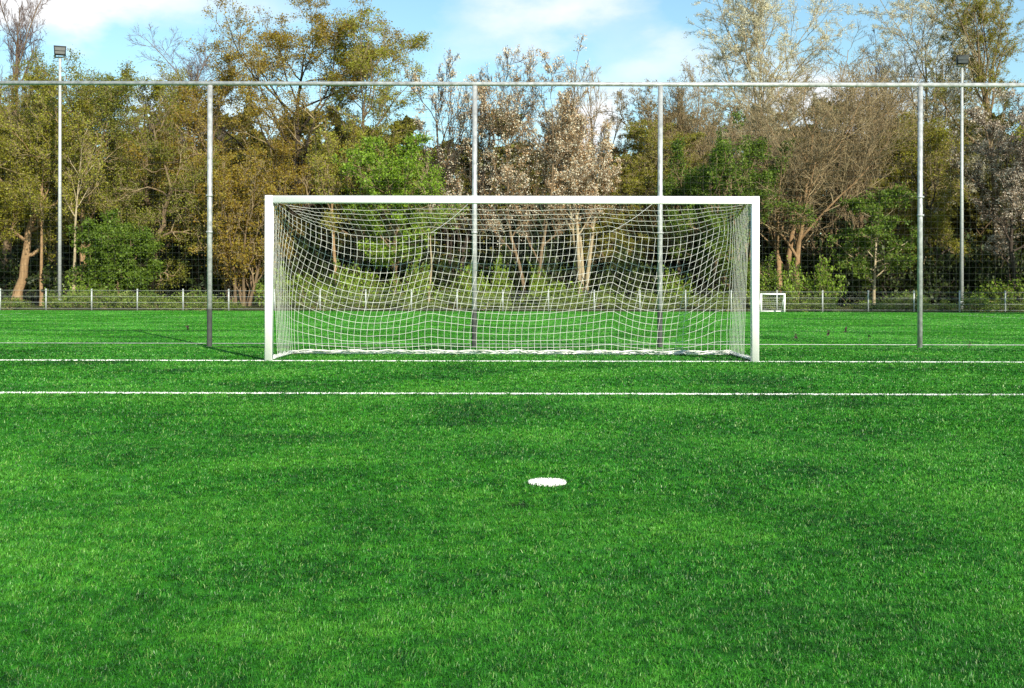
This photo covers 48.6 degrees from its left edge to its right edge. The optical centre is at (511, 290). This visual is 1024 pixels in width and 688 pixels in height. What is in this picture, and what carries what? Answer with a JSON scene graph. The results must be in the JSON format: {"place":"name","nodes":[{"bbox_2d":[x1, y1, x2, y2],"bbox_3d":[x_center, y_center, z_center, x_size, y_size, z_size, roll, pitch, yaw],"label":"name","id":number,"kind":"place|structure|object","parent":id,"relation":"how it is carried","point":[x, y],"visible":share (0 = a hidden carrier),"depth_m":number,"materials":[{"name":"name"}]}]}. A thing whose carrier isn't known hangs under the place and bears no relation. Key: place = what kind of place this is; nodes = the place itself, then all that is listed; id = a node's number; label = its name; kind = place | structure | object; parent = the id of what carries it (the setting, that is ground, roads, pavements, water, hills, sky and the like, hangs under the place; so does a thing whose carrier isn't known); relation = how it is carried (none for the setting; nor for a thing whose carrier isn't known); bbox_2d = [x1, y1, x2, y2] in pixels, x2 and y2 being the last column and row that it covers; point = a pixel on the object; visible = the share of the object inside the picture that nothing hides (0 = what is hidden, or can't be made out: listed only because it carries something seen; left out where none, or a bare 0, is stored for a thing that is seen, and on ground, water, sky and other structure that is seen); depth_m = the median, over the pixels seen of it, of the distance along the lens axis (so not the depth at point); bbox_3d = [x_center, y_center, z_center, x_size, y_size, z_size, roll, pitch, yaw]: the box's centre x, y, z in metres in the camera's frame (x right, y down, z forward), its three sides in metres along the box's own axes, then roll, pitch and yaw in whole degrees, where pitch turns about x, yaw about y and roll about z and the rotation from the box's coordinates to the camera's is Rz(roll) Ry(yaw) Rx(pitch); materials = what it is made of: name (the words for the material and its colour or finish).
{"place":"outdoors","nodes":[
{"label":"outdoors","id":0,"kind":"place"},
{"bbox_2d":[1,295,1019,311],"bbox_3d":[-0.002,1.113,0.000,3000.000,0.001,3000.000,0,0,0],"label":"ground","id":1,"kind":"structure","parent":0,"point":[296,308],"depth_m":65.06,"materials":[{"name":"green plant"}]},
{"bbox_2d":[0,85,9,149],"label":"oak tree","id":2,"kind":"object","parent":1,"relation":"on","point":[3,114],"visible":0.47,"depth_m":84.77,"materials":[{"name":"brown plant"}]},
{"bbox_2d":[0,98,36,249],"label":"oak tree","id":3,"kind":"object","parent":1,"relation":"on","point":[5,194],"visible":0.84,"depth_m":78.63,"materials":[{"name":"green plant"}]},
{"bbox_2d":[0,0,47,285],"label":"bare tree","id":4,"kind":"object","parent":1,"relation":"on","point":[16,25],"visible":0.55,"depth_m":91.86,"materials":[{"name":"brown plant"}]},
{"bbox_2d":[0,87,63,305],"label":"young oak tree","id":5,"kind":"object","parent":1,"relation":"on","point":[9,128],"visible":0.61,"depth_m":78.36,"materials":[{"name":"green plant"}]},
{"bbox_2d":[54,45,65,299],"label":"floodlight","id":6,"kind":"object","parent":1,"relation":"on","point":[60,51],"visible":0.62,"depth_m":72.92,"materials":[{"name":"metal"}]},
{"bbox_2d":[0,60,123,270],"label":"budding tree","id":7,"kind":"object","parent":1,"relation":"on","point":[25,101],"visible":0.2,"depth_m":87.34,"materials":[{"name":"green plant"}]},
{"bbox_2d":[0,61,124,300],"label":"oak tree","id":8,"kind":"object","parent":1,"relation":"on","point":[18,289],"visible":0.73,"depth_m":78.74,"materials":[{"name":"green plant"}]},
{"bbox_2d":[47,110,112,293],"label":"young oak tree","id":9,"kind":"object","parent":1,"relation":"on","point":[77,127],"visible":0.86,"depth_m":77.41,"materials":[{"name":"green plant"}]},
{"bbox_2d":[11,44,149,276],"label":"oak tree","id":10,"kind":"object","parent":1,"relation":"on","point":[106,111],"visible":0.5,"depth_m":82.36,"materials":[{"name":"green plant"}]},
{"bbox_2d":[65,208,166,297],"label":"hazel bush","id":11,"kind":"object","parent":1,"relation":"on","point":[108,258],"visible":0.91,"depth_m":76.03,"materials":[{"name":"green plant"}]},
{"bbox_2d":[62,55,206,289],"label":"oak tree","id":12,"kind":"object","parent":1,"relation":"on","point":[148,100],"visible":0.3,"depth_m":88.06,"materials":[{"name":"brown plant"}]},
{"bbox_2d":[91,88,227,292],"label":"oak tree","id":13,"kind":"object","parent":1,"relation":"on","point":[152,217],"visible":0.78,"depth_m":80.24,"materials":[{"name":"green plant"}]},
{"bbox_2d":[119,22,246,264],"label":"bare tree","id":14,"kind":"object","parent":1,"relation":"on","point":[203,66],"visible":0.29,"depth_m":100.72,"materials":[{"name":"brown plant"}]},
{"bbox_2d":[117,50,289,301],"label":"oak tree","id":15,"kind":"object","parent":1,"relation":"on","point":[221,92],"visible":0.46,"depth_m":84.68,"materials":[{"name":"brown plant"}]},
{"bbox_2d":[182,145,308,305],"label":"hazel bush","id":16,"kind":"object","parent":1,"relation":"on","point":[256,196],"visible":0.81,"depth_m":78.81,"materials":[{"name":"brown plant"}]},
{"bbox_2d":[177,0,425,304],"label":"oak tree","id":17,"kind":"object","parent":1,"relation":"on","point":[323,34],"visible":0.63,"depth_m":84.77,"materials":[{"name":"green plant"}]},
{"bbox_2d":[302,118,367,292],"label":"young oak tree","id":18,"kind":"object","parent":1,"relation":"on","point":[326,176],"visible":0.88,"depth_m":78.17,"materials":[{"name":"green plant"}]},
{"bbox_2d":[317,3,452,282],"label":"young oak tree","id":19,"kind":"object","parent":1,"relation":"on","point":[383,98],"visible":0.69,"depth_m":84.40,"materials":[{"name":"green plant"}]},
{"bbox_2d":[329,131,458,295],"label":"young maple tree","id":20,"kind":"object","parent":1,"relation":"on","point":[389,175],"visible":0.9,"depth_m":78.10,"materials":[{"name":"green plant"}]},
{"bbox_2d":[408,151,469,302],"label":"young oak tree","id":21,"kind":"object","parent":1,"relation":"on","point":[433,184],"visible":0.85,"depth_m":77.43,"materials":[{"name":"green plant"}]},
{"bbox_2d":[403,44,540,287],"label":"cherry tree","id":22,"kind":"object","parent":1,"relation":"on","point":[466,116],"visible":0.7,"depth_m":82.27,"materials":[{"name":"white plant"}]},
{"bbox_2d":[186,346,781,347],"bbox_3d":[-0.002,1.132,21.800,90.000,0.102,0.060,0,0,0],"label":"kerb strip","id":23,"kind":"object","parent":1,"relation":"on","point":[665,347],"depth_m":21.79,"materials":[{"name":"concrete"}]},
{"bbox_2d":[0,81,1023,347],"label":"ball stop fence","id":24,"kind":"object","parent":23,"relation":"on","point":[920,111],"visible":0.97,"depth_m":21.80,"materials":[{"name":"metal"}]},
{"bbox_2d":[0,288,1020,311],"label":"boundary fence","id":25,"kind":"object","parent":1,"relation":"on","point":[385,298],"visible":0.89,"depth_m":60.35,"materials":[{"name":"metal"}]},
{"bbox_2d":[0,185,1023,306],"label":"dark undergrowth","id":26,"kind":"object","parent":1,"relation":"on","point":[975,273],"visible":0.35,"depth_m":83.34,"materials":[{"name":"green plant"}]},
{"bbox_2d":[0,96,1023,298],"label":"distant woodland","id":27,"kind":"object","parent":1,"relation":"on","point":[980,227],"visible":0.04,"depth_m":106.50,"materials":[{"name":"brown plant"}]},
{"bbox_2d":[1,283,1023,311],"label":"bramble thicket","id":28,"kind":"object","parent":1,"relation":"on","point":[906,300],"visible":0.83,"depth_m":65.04,"materials":[{"name":"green plant"}]},
{"bbox_2d":[455,33,613,306],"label":"cherry tree","id":29,"kind":"object","parent":1,"relation":"on","point":[512,124],"visible":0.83,"depth_m":79.94,"materials":[{"name":"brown plant"}]},
{"bbox_2d":[56,248,1023,307],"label":"green undergrowth","id":30,"kind":"object","parent":1,"relation":"on","point":[789,289],"visible":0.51,"depth_m":76.73,"materials":[{"name":"green plant"}]},
{"bbox_2d":[533,90,626,300],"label":"cherry tree","id":31,"kind":"object","parent":1,"relation":"on","point":[588,187],"visible":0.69,"depth_m":81.51,"materials":[{"name":"beige plant"}]},
{"bbox_2d":[567,66,622,302],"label":"bare tree","id":32,"kind":"object","parent":1,"relation":"on","point":[591,98],"visible":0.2,"depth_m":91.71,"materials":[{"name":"brown plant"}]},
{"bbox_2d":[564,162,669,272],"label":"budding tree","id":33,"kind":"object","parent":1,"relation":"on","point":[637,183],"visible":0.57,"depth_m":83.19,"materials":[{"name":"green plant"}]},
{"bbox_2d":[592,79,708,274],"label":"budding tree","id":34,"kind":"object","parent":1,"relation":"on","point":[642,112],"visible":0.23,"depth_m":88.36,"materials":[{"name":"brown plant"}]},
{"bbox_2d":[606,119,712,286],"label":"budding tree","id":35,"kind":"object","parent":1,"relation":"on","point":[643,140],"visible":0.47,"depth_m":85.17,"materials":[{"name":"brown plant"}]},
{"bbox_2d":[637,56,755,302],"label":"spreading tree","id":36,"kind":"object","parent":1,"relation":"on","point":[696,120],"visible":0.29,"depth_m":90.09,"materials":[{"name":"brown plant"}]},
{"bbox_2d":[655,109,821,306],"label":"hazel bush","id":37,"kind":"object","parent":1,"relation":"on","point":[733,178],"visible":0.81,"depth_m":78.00,"materials":[{"name":"green plant"}]},
{"bbox_2d":[684,0,856,228],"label":"budding tree","id":38,"kind":"object","parent":1,"relation":"on","point":[743,36],"visible":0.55,"depth_m":101.74,"materials":[{"name":"beige plant"}]},
{"bbox_2d":[684,18,958,294],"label":"spreading tree","id":39,"kind":"object","parent":1,"relation":"on","point":[801,185],"visible":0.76,"depth_m":80.82,"materials":[{"name":"brown plant"}]},
{"bbox_2d":[744,48,941,305],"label":"spreading tree","id":40,"kind":"object","parent":1,"relation":"on","point":[856,222],"visible":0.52,"depth_m":85.46,"materials":[{"name":"brown plant"}]},
{"bbox_2d":[825,181,923,303],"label":"young tree","id":41,"kind":"object","parent":1,"relation":"on","point":[876,208],"visible":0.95,"depth_m":77.76,"materials":[{"name":"green plant"}]},
{"bbox_2d":[802,115,968,267],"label":"budding tree","id":42,"kind":"object","parent":1,"relation":"on","point":[903,227],"visible":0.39,"depth_m":86.24,"materials":[{"name":"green plant"}]},
{"bbox_2d":[844,23,931,259],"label":"bare tree","id":43,"kind":"object","parent":1,"relation":"on","point":[879,58],"visible":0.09,"depth_m":101.72,"materials":[{"name":"brown plant"}]},
{"bbox_2d":[842,0,1006,266],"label":"budding tree","id":44,"kind":"object","parent":1,"relation":"on","point":[949,94],"visible":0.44,"depth_m":95.14,"materials":[{"name":"beige plant"}]},
{"bbox_2d":[877,107,974,304],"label":"oak tree","id":45,"kind":"object","parent":1,"relation":"on","point":[939,135],"visible":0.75,"depth_m":85.50,"materials":[{"name":"green plant"}]},
{"bbox_2d":[956,55,968,308],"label":"floodlight","id":46,"kind":"object","parent":1,"relation":"on","point":[962,59],"visible":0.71,"depth_m":72.92,"materials":[{"name":"metal"}]},
{"bbox_2d":[906,0,1023,268],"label":"budding tree","id":47,"kind":"object","parent":1,"relation":"on","point":[994,50],"visible":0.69,"depth_m":89.30,"materials":[{"name":"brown plant"}]},
{"bbox_2d":[942,80,1023,307],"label":"cherry tree","id":48,"kind":"object","parent":1,"relation":"on","point":[1010,184],"visible":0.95,"depth_m":78.66,"materials":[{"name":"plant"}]},
{"bbox_2d":[1007,120,1023,141],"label":"oak tree","id":49,"kind":"object","parent":1,"relation":"on","point":[1020,130],"visible":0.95,"depth_m":53.68,"materials":[{"name":"green plant"}]},
{"bbox_2d":[0,346,1023,687],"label":"pitch","id":50,"kind":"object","parent":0,"point":[458,682],"depth_m":4.60,"materials":[{"name":"plant"}]},
{"bbox_2d":[0,359,1021,362],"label":"goal line","id":51,"kind":"object","parent":50,"relation":"on","point":[531,361],"visible":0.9,"depth_m":17.35,"materials":[{"name":"white paint"}]},
{"bbox_2d":[0,391,1022,394],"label":"goal area line","id":52,"kind":"object","parent":50,"relation":"on","point":[523,393],"visible":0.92,"depth_m":11.86,"materials":[{"name":"white paint"}]},
{"bbox_2d":[0,345,1023,687],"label":"turf fibres","id":53,"kind":"object","parent":50,"relation":"on","point":[678,403],"visible":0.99,"depth_m":5.66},
{"bbox_2d":[264,195,759,361],"bbox_3d":[0.001,-0.368,19.519,7.558,2.903,4.436,0,0,0],"label":"football goal","id":54,"kind":"object","parent":50,"relation":"on","point":[271,200],"visible":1,"depth_m":18.22,"materials":[{"name":"white paint"}]},
{"bbox_2d":[527,477,566,485],"bbox_3d":[0.199,1.070,6.365,0.235,0.019,0.230,0,0,0],"label":"penalty spot","id":55,"kind":"object","parent":50,"relation":"on","point":[548,481],"visible":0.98,"depth_m":6.34,"materials":[{"name":"white paint"}]},
{"bbox_2d":[0,310,1023,347],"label":"pitch","id":56,"kind":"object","parent":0,"point":[513,342],"visible":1,"depth_m":31.01,"materials":[{"name":"plant"}]},
{"bbox_2d":[0,310,1023,347],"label":"turf fibres","id":57,"kind":"object","parent":56,"relation":"on","point":[198,321],"visible":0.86,"depth_m":32.55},
{"bbox_2d":[759,293,784,311],"bbox_3d":[13.642,0.618,59.640,1.310,0.988,0.770,0,0,0],"label":"goal","id":58,"kind":"object","parent":56,"relation":"on","point":[768,294],"visible":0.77,"depth_m":59.32,"materials":[{"name":"white paint"}]},
{"bbox_2d":[0,0,1023,286],"label":"sky","id":59,"kind":"structure","parent":0,"point":[630,40],"materials":[{"name":"blue"}]}
]}

